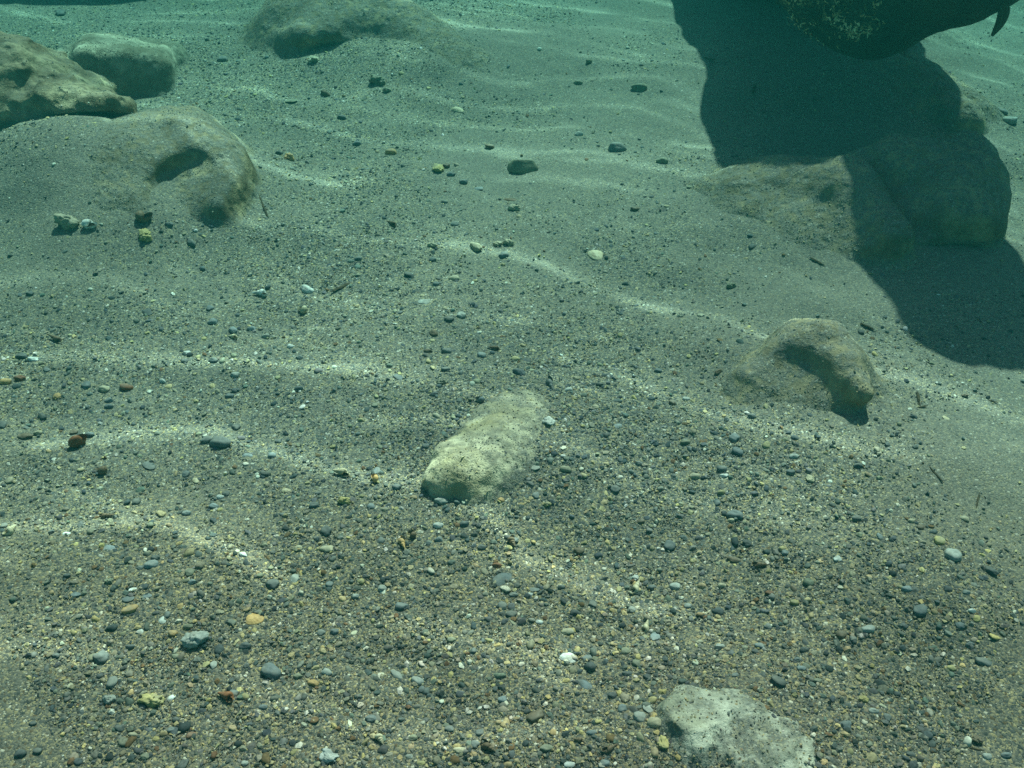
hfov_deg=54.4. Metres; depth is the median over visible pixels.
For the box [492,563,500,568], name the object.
pebble
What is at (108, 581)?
rock fragment
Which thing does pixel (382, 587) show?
pebble
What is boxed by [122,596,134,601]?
pebble
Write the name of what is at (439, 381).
rock fragment
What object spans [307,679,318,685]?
pebble
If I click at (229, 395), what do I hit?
pebble
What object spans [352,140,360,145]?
pebble
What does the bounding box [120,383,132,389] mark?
pebble
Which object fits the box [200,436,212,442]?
pebble
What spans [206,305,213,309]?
pebble
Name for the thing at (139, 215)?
snail shell
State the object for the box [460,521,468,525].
pebble
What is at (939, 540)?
pebble
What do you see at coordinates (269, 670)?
pebble
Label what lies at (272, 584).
pebble
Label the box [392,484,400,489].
pebble
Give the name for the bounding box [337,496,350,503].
rock fragment
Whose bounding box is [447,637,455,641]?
pebble
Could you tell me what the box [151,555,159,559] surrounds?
pebble
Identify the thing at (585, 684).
seashell
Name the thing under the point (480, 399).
snail shell
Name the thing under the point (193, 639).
rock fragment
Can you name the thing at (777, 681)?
pebble
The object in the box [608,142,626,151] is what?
pebble
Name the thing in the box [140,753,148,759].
pebble
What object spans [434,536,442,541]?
pebble
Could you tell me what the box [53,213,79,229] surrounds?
rock fragment
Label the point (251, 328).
pebble
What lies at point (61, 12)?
pebble
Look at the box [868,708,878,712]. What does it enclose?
pebble
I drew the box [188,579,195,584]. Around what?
pebble
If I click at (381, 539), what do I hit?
pebble
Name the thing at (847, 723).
pebble
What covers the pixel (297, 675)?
pebble
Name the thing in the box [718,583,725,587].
pebble
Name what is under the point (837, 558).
pebble
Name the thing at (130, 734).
pebble
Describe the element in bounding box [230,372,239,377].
pebble
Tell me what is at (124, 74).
boulder
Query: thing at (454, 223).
pebble
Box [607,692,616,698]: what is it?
pebble
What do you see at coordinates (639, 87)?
pebble
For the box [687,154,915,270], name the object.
rock
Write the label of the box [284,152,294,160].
rock fragment
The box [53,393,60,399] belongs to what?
pebble
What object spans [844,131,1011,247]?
boulder
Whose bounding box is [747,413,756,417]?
pebble
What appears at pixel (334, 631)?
pebble
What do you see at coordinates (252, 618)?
pebble
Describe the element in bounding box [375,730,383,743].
turret shell
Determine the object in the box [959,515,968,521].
pebble
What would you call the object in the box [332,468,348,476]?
turret shell
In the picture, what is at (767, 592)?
pebble
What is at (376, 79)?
rock fragment
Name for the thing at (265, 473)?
pebble
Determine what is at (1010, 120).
pebble
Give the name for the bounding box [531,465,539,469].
pebble
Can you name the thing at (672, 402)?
pebble
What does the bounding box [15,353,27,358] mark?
pebble
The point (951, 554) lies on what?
pebble
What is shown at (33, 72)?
boulder
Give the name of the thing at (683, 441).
pebble
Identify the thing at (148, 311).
pebble
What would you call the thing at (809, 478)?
rock fragment
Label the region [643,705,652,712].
pebble
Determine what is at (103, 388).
pebble
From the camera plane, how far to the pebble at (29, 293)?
1.48 m
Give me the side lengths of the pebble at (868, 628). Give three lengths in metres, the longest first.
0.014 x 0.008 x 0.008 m
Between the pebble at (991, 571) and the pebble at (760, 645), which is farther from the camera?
the pebble at (991, 571)
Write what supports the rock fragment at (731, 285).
on the seabed
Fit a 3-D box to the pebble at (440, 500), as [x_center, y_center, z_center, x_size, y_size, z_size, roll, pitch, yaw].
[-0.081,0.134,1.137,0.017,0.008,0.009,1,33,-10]
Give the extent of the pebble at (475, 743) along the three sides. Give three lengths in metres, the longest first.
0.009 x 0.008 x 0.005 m
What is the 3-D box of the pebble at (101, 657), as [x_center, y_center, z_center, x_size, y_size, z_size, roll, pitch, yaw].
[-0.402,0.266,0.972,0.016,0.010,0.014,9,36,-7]
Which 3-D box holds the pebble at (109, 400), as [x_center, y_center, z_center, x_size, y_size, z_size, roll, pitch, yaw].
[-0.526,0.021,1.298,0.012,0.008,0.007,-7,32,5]
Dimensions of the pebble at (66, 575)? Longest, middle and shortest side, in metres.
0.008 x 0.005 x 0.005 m
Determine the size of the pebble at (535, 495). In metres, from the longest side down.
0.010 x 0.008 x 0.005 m
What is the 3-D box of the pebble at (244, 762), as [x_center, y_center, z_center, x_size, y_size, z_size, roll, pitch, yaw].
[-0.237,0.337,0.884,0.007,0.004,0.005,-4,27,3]
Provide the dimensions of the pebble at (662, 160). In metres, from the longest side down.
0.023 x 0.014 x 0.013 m
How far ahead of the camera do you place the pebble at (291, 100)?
2.05 m
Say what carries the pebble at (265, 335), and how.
on the seabed
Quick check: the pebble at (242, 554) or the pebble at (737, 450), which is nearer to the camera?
the pebble at (242, 554)
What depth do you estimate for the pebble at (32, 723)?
0.91 m
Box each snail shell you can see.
[68,434,86,447]
[81,219,96,228]
[96,466,106,474]
[135,210,152,222]
[299,305,307,313]
[371,473,378,482]
[407,530,416,537]
[475,396,484,402]
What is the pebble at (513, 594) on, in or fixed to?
on the seabed
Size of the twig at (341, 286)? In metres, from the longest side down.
0.047 x 0.007 x 0.004 m
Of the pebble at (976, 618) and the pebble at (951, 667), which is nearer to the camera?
the pebble at (951, 667)
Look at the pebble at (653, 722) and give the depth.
0.90 m
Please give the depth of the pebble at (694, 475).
1.16 m
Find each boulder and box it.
[0,31,136,129]
[56,33,189,96]
[88,105,262,227]
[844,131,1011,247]
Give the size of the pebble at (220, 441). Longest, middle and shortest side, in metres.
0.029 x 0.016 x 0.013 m
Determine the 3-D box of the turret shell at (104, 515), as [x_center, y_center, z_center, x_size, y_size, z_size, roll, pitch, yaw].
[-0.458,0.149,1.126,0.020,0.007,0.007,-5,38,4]
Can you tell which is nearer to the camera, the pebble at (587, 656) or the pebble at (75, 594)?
the pebble at (587, 656)
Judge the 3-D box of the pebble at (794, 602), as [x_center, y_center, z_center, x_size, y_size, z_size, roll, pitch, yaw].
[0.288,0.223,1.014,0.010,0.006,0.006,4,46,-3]
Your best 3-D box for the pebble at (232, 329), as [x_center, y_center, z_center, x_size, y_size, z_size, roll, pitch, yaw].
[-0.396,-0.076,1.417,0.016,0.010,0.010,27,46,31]
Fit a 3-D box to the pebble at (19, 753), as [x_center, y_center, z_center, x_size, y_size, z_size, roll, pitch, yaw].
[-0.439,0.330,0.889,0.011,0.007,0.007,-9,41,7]
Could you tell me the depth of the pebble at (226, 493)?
1.16 m
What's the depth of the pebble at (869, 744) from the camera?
0.88 m
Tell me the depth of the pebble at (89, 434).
1.24 m
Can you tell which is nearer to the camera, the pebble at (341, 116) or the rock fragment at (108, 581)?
the rock fragment at (108, 581)
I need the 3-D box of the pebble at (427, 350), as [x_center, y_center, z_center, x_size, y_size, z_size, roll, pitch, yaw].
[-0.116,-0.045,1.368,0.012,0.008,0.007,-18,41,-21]
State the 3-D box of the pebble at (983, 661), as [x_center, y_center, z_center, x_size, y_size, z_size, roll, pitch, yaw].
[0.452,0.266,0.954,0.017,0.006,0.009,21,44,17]
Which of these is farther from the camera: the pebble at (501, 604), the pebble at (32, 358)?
the pebble at (32, 358)
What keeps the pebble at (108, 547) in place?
on the seabed
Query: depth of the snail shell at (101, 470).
1.18 m
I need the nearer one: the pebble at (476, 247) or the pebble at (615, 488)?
the pebble at (615, 488)
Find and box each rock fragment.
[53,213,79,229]
[102,694,115,703]
[104,578,113,583]
[137,693,164,707]
[138,228,151,241]
[180,631,208,648]
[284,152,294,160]
[308,55,318,61]
[318,748,338,762]
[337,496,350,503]
[368,74,385,84]
[382,87,391,91]
[427,242,437,247]
[432,163,443,171]
[436,379,445,384]
[481,756,489,762]
[493,241,501,245]
[502,239,514,245]
[508,204,520,210]
[542,416,555,425]
[657,735,668,749]
[726,282,735,287]
[806,474,814,481]
[858,695,868,702]
[971,734,982,744]
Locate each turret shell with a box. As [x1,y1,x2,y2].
[2,525,15,535]
[48,334,61,343]
[99,513,114,518]
[217,691,233,702]
[252,289,266,296]
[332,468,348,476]
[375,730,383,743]
[388,221,395,226]
[398,536,404,547]
[481,738,495,751]
[488,345,500,350]
[507,535,514,545]
[546,375,553,389]
[572,737,583,743]
[602,744,616,752]
[630,579,639,593]
[640,620,648,633]
[752,562,767,567]
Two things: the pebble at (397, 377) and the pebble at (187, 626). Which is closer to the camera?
the pebble at (187, 626)
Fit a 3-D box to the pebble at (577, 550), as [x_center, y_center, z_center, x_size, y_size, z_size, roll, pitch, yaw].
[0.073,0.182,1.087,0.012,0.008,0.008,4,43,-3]
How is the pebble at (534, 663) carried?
on the seabed
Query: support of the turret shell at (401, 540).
on the seabed
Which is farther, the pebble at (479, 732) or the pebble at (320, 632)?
the pebble at (320, 632)
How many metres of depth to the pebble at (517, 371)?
1.31 m
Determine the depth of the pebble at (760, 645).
0.97 m
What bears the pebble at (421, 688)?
on the seabed
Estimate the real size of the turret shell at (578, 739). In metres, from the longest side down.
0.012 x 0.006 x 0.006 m
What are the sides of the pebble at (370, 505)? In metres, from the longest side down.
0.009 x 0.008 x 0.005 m
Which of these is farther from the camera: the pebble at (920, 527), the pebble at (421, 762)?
the pebble at (920, 527)
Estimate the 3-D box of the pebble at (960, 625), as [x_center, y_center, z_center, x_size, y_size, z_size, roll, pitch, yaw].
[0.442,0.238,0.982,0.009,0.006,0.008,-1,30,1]
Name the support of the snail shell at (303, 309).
on the seabed
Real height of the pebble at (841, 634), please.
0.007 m
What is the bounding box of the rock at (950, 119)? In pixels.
[845,53,988,134]
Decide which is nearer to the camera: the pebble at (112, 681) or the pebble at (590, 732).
the pebble at (590, 732)
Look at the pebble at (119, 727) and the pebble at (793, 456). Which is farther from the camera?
the pebble at (793, 456)
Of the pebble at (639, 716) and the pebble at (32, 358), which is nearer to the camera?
the pebble at (639, 716)
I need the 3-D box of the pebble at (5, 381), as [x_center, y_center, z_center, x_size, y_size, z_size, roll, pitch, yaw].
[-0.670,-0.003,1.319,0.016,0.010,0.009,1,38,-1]
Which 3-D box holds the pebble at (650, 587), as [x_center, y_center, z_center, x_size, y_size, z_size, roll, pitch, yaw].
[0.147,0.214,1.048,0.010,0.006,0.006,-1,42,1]
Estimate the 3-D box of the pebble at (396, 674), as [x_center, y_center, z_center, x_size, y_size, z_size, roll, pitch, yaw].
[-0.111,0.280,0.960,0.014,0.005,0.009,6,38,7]
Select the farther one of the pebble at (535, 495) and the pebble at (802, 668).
the pebble at (535, 495)
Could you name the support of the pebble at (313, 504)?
on the seabed
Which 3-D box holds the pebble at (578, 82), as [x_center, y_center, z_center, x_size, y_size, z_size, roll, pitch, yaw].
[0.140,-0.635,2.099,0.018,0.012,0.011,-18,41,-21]
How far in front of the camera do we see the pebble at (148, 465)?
1.20 m
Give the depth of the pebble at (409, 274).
1.53 m
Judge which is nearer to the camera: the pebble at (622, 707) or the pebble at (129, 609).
the pebble at (622, 707)
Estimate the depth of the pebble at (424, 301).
1.47 m
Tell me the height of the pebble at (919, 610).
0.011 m
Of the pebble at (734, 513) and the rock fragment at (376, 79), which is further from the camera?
the rock fragment at (376, 79)
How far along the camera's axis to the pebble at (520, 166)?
1.80 m
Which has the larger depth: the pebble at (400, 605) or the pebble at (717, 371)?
the pebble at (717, 371)
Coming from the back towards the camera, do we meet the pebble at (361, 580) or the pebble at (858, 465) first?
the pebble at (858, 465)
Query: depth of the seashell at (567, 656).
0.97 m
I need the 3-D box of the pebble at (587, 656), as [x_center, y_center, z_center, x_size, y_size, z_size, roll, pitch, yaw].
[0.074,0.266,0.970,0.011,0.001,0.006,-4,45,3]
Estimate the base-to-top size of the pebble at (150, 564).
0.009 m
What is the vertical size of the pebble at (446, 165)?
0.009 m
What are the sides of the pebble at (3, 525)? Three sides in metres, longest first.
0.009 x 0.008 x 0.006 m
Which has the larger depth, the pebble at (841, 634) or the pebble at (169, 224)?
the pebble at (169, 224)
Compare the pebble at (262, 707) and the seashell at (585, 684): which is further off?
the seashell at (585, 684)
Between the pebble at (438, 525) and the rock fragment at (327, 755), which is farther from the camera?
the pebble at (438, 525)
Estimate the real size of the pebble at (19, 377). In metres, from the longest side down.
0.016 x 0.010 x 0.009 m
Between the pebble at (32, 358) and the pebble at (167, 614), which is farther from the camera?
the pebble at (32, 358)
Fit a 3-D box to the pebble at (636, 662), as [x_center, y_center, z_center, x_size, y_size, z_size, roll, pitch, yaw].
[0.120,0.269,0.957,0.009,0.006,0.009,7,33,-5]
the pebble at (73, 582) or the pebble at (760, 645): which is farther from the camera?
the pebble at (73, 582)
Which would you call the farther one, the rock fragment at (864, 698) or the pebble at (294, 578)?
the pebble at (294, 578)
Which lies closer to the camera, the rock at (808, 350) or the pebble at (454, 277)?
the rock at (808, 350)
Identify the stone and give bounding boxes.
[422,389,550,505]
[656,684,814,767]
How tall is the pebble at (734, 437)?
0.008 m
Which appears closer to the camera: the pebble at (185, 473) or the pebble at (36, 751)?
the pebble at (36, 751)
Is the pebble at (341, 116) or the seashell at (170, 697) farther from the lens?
the pebble at (341, 116)
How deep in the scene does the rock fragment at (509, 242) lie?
1.62 m
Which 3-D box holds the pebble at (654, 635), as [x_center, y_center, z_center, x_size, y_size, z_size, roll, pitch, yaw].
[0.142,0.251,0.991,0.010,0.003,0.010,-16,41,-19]
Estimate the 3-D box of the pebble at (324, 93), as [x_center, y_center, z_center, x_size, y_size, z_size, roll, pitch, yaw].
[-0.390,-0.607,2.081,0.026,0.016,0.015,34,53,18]
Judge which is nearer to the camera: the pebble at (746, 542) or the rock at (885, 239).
the pebble at (746, 542)
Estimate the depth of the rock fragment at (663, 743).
0.88 m
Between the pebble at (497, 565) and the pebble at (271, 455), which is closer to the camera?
the pebble at (497, 565)
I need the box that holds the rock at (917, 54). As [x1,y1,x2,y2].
[900,45,1004,121]
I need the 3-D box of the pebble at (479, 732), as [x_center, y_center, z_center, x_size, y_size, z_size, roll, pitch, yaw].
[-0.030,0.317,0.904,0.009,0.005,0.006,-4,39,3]
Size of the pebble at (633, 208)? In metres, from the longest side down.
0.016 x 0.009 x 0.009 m
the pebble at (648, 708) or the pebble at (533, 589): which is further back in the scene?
the pebble at (533, 589)
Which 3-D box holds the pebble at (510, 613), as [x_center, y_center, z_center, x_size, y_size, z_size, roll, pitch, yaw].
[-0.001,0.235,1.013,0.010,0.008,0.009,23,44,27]
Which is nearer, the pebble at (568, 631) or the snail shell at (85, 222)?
the pebble at (568, 631)
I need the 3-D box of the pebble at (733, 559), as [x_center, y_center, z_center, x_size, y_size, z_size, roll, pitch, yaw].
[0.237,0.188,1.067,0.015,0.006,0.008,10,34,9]
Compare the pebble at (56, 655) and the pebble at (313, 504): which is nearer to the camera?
the pebble at (56, 655)
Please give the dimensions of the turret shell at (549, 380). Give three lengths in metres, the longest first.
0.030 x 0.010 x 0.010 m
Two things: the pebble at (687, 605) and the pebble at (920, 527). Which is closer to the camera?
the pebble at (687, 605)
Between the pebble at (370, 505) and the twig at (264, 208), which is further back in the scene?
the twig at (264, 208)
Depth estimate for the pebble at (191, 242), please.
1.57 m
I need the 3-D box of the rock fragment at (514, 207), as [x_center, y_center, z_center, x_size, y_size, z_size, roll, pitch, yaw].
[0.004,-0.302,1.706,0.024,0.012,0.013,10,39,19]
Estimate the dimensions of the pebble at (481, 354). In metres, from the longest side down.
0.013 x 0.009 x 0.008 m
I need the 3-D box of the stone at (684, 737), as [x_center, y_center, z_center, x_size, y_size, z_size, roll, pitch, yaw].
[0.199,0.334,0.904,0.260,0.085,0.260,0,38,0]
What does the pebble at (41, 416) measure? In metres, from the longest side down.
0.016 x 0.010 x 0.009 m
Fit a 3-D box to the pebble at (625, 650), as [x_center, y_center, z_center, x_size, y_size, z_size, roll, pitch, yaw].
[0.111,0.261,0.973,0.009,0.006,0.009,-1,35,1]
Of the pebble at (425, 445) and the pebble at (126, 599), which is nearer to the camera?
the pebble at (126, 599)
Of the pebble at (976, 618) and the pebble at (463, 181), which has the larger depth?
the pebble at (463, 181)
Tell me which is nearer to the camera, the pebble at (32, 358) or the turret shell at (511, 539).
the turret shell at (511, 539)
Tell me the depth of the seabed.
1.35 m
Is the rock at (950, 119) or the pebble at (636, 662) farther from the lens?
the rock at (950, 119)
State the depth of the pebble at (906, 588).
1.01 m
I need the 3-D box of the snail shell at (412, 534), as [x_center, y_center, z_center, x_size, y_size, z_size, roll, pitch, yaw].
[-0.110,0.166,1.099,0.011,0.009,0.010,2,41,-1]
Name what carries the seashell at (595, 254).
on the seabed
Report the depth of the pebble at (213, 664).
0.96 m
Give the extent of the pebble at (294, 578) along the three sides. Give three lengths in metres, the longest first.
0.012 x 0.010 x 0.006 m
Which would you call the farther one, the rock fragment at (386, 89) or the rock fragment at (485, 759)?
the rock fragment at (386, 89)
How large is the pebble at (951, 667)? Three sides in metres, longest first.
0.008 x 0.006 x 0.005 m
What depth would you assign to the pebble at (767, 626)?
0.99 m
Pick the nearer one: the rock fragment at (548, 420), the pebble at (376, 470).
the pebble at (376, 470)
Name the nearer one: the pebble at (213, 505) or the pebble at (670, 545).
the pebble at (670, 545)
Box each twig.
[259,196,267,215]
[330,283,349,291]
[917,391,920,405]
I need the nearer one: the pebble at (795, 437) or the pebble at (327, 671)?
the pebble at (327, 671)
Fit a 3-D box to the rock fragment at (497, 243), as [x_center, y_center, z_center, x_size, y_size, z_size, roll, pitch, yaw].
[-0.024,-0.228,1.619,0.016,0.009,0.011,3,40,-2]
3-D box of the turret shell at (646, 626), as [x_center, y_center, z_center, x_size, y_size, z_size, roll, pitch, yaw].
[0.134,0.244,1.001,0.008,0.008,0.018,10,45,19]
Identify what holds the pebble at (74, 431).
on the seabed
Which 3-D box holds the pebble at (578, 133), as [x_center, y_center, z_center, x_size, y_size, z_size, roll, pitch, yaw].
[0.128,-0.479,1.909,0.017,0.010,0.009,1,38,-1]
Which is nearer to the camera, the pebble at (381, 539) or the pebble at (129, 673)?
the pebble at (129, 673)
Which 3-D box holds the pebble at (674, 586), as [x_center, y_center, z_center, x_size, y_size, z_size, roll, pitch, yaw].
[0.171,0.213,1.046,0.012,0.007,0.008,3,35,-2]
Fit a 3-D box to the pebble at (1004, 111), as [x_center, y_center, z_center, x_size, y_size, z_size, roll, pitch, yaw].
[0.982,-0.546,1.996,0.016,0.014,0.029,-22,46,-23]
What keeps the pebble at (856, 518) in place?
on the seabed
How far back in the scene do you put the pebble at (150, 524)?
1.11 m
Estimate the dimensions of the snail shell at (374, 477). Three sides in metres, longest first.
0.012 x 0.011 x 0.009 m
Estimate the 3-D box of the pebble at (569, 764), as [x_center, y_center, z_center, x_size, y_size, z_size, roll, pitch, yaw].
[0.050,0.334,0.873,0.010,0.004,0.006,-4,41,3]
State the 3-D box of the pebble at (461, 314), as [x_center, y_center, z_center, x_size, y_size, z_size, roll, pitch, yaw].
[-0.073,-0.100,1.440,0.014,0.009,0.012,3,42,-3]
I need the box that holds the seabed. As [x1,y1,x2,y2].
[0,0,1023,767]
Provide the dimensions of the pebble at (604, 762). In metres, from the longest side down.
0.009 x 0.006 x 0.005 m
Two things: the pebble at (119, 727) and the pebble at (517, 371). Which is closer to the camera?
the pebble at (119, 727)
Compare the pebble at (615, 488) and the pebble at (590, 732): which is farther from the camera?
the pebble at (615, 488)
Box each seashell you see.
[158,616,165,623]
[167,694,175,700]
[242,453,252,456]
[451,107,463,112]
[504,198,515,200]
[559,652,575,662]
[578,679,591,689]
[588,250,602,259]
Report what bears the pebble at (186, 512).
on the seabed
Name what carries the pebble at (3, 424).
on the seabed
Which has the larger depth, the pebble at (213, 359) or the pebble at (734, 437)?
the pebble at (213, 359)
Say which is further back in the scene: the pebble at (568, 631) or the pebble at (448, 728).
the pebble at (568, 631)
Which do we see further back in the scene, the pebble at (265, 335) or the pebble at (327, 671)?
the pebble at (265, 335)
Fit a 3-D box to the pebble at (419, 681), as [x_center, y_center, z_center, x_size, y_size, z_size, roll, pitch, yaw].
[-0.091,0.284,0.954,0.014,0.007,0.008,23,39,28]
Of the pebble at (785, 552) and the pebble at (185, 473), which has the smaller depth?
the pebble at (785, 552)
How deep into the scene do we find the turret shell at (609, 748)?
0.88 m
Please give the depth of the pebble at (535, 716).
0.91 m
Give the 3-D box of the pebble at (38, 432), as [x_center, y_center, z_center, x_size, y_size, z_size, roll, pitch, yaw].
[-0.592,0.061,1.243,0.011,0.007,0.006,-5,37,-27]
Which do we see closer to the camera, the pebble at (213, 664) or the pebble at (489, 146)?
the pebble at (213, 664)
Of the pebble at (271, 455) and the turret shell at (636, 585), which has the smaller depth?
the turret shell at (636, 585)
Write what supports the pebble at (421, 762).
on the seabed
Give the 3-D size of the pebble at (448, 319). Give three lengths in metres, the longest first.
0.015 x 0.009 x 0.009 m
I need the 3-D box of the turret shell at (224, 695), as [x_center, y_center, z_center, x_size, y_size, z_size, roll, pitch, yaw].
[-0.267,0.291,0.932,0.020,0.010,0.009,29,46,32]
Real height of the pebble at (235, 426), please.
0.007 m
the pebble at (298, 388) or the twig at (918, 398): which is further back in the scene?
the pebble at (298, 388)
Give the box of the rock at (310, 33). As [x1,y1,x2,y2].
[238,0,489,69]
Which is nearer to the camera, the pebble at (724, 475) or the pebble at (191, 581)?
the pebble at (191, 581)
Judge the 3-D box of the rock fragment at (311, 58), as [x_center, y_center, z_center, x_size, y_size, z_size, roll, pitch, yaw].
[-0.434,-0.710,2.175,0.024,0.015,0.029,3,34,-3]
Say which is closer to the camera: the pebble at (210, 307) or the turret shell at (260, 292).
the pebble at (210, 307)
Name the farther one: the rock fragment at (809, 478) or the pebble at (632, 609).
the rock fragment at (809, 478)
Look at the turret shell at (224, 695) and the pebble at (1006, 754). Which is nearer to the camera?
the pebble at (1006, 754)
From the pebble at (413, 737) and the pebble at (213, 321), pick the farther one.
the pebble at (213, 321)
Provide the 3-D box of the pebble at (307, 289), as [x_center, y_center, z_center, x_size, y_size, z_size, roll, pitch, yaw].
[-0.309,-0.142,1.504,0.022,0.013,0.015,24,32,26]
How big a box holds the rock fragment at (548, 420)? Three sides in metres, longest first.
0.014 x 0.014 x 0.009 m
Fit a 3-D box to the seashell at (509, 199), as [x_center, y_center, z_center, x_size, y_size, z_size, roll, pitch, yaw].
[-0.003,-0.321,1.733,0.024,0.003,0.012,10,45,11]
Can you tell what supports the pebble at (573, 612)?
on the seabed
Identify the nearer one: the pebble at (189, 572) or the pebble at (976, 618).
the pebble at (976, 618)
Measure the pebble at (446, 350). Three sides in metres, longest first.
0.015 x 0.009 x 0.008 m
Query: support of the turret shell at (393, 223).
on the seabed
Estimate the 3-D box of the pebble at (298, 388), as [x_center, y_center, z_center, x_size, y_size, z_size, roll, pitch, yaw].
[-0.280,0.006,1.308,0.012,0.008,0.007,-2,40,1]
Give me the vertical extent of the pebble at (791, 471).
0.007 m
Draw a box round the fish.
[775,0,1018,59]
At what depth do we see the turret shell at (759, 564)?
1.05 m
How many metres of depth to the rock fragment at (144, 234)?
1.56 m
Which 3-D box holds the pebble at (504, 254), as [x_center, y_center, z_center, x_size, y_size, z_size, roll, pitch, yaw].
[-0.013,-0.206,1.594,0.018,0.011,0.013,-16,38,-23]
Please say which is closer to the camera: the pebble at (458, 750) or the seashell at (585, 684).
the pebble at (458, 750)
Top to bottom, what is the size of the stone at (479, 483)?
0.100 m
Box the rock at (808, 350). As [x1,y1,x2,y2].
[719,318,889,414]
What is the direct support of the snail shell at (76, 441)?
on the seabed
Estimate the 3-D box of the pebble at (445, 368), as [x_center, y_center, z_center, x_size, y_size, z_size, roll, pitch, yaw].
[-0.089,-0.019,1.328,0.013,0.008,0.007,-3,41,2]
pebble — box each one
[0,378,11,384]
[0,421,6,427]
[0,523,7,527]
[14,375,25,380]
[14,749,26,757]
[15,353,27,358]
[17,433,32,439]
[25,291,33,295]
[27,357,37,360]
[29,721,36,725]
[32,748,42,754]
[33,430,41,434]
[37,413,46,419]
[52,653,59,658]
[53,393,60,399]
[55,9,65,15]
[63,573,70,577]
[69,429,77,433]
[69,580,78,584]
[70,592,80,595]
[81,381,90,388]
[85,432,93,437]
[93,650,108,663]
[98,385,109,391]
[103,545,114,549]
[104,397,112,402]
[104,404,113,408]
[106,676,117,687]
[114,724,123,731]
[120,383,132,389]
[121,604,137,614]
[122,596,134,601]
[124,670,133,677]
[125,644,134,648]
[128,732,136,736]
[132,498,140,504]
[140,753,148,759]
[142,308,151,315]
[142,461,155,468]
[144,560,158,568]
[146,522,153,526]
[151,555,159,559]
[164,611,170,617]
[165,222,172,226]
[168,630,177,635]
[181,510,190,515]
[182,470,189,476]
[182,624,192,628]
[185,568,194,576]
[186,732,196,738]
[187,239,195,246]
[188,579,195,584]
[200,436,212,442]
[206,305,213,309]
[207,318,217,324]
[209,357,218,362]
[209,436,230,447]
[209,503,218,507]
[210,661,216,668]
[217,56,227,61]
[222,491,229,495]
[225,394,233,397]
[229,326,237,333]
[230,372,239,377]
[231,424,240,429]
[239,552,246,556]
[239,642,251,648]
[241,760,248,765]
[245,613,263,624]
[247,326,255,330]
[258,704,267,709]
[260,471,270,476]
[261,333,269,338]
[261,662,281,678]
[265,578,278,589]
[267,452,275,457]
[285,99,296,101]
[290,574,298,582]
[293,673,302,678]
[294,386,302,390]
[301,284,313,293]
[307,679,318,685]
[308,502,319,507]
[317,629,325,635]
[319,545,332,551]
[320,525,331,535]
[321,89,329,96]
[321,668,331,675]
[325,581,332,586]
[330,629,338,634]
[337,114,345,119]
[351,594,358,598]
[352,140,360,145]
[357,578,364,583]
[365,714,376,721]
[367,503,374,508]
[373,467,379,473]
[377,536,384,542]
[377,585,386,590]
[385,148,396,154]
[391,669,401,678]
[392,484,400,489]
[393,374,402,379]
[395,602,408,609]
[404,272,413,277]
[405,754,412,758]
[408,734,417,740]
[411,676,423,685]
[417,761,425,764]
[418,299,429,303]
[418,686,424,691]
[422,443,428,448]
[423,348,432,352]
[429,330,437,335]
[433,522,443,527]
[434,496,448,503]
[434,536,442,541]
[441,348,451,352]
[441,367,449,370]
[443,163,449,167]
[444,317,453,321]
[444,725,452,731]
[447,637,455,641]
[449,275,459,279]
[450,221,458,225]
[453,747,465,753]
[456,311,465,317]
[459,179,467,183]
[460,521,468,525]
[470,242,481,251]
[471,740,479,747]
[475,729,483,735]
[477,352,486,357]
[477,544,485,549]
[485,144,494,148]
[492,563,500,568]
[492,573,511,585]
[498,251,508,257]
[498,601,506,607]
[498,696,506,702]
[505,610,516,617]
[507,159,537,173]
[509,592,517,596]
[512,368,525,374]
[526,709,543,722]
[530,587,539,591]
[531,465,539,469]
[531,660,537,666]
[532,492,538,498]
[539,744,553,751]
[561,628,573,633]
[564,761,574,767]
[570,609,580,615]
[573,547,583,553]
[574,80,582,84]
[575,132,582,135]
[582,655,591,659]
[586,730,596,735]
[588,600,596,607]
[600,759,609,765]
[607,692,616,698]
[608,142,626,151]
[610,485,620,492]
[618,704,626,711]
[621,647,629,654]
[622,671,632,675]
[628,606,635,612]
[630,206,639,210]
[631,83,646,91]
[632,659,640,666]
[634,711,645,721]
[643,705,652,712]
[647,585,655,589]
[647,717,660,727]
[650,632,659,640]
[656,157,667,162]
[664,540,675,550]
[669,400,675,405]
[669,582,679,589]
[680,439,689,444]
[684,603,691,607]
[690,473,699,478]
[714,368,721,374]
[717,465,726,471]
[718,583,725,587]
[719,473,728,477]
[726,510,743,518]
[727,556,740,562]
[729,433,739,441]
[732,447,742,455]
[742,539,751,546]
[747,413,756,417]
[754,642,764,648]
[764,623,771,628]
[765,590,773,595]
[770,675,785,686]
[781,550,788,555]
[786,469,794,474]
[789,454,799,458]
[790,599,798,604]
[791,435,798,439]
[797,666,805,670]
[813,678,821,682]
[833,555,841,561]
[836,630,846,638]
[840,720,851,728]
[851,515,860,521]
[853,463,862,468]
[861,625,874,632]
[865,740,872,746]
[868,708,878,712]
[883,713,891,720]
[894,691,900,695]
[901,586,911,591]
[906,751,915,756]
[913,604,927,616]
[916,525,923,529]
[934,536,944,544]
[944,548,961,561]
[947,665,955,670]
[955,622,964,629]
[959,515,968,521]
[962,589,970,594]
[973,615,979,621]
[975,657,992,666]
[982,753,991,759]
[985,566,998,575]
[997,107,1007,114]
[1001,752,1011,757]
[1002,116,1017,124]
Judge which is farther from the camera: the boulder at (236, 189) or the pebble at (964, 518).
the boulder at (236, 189)

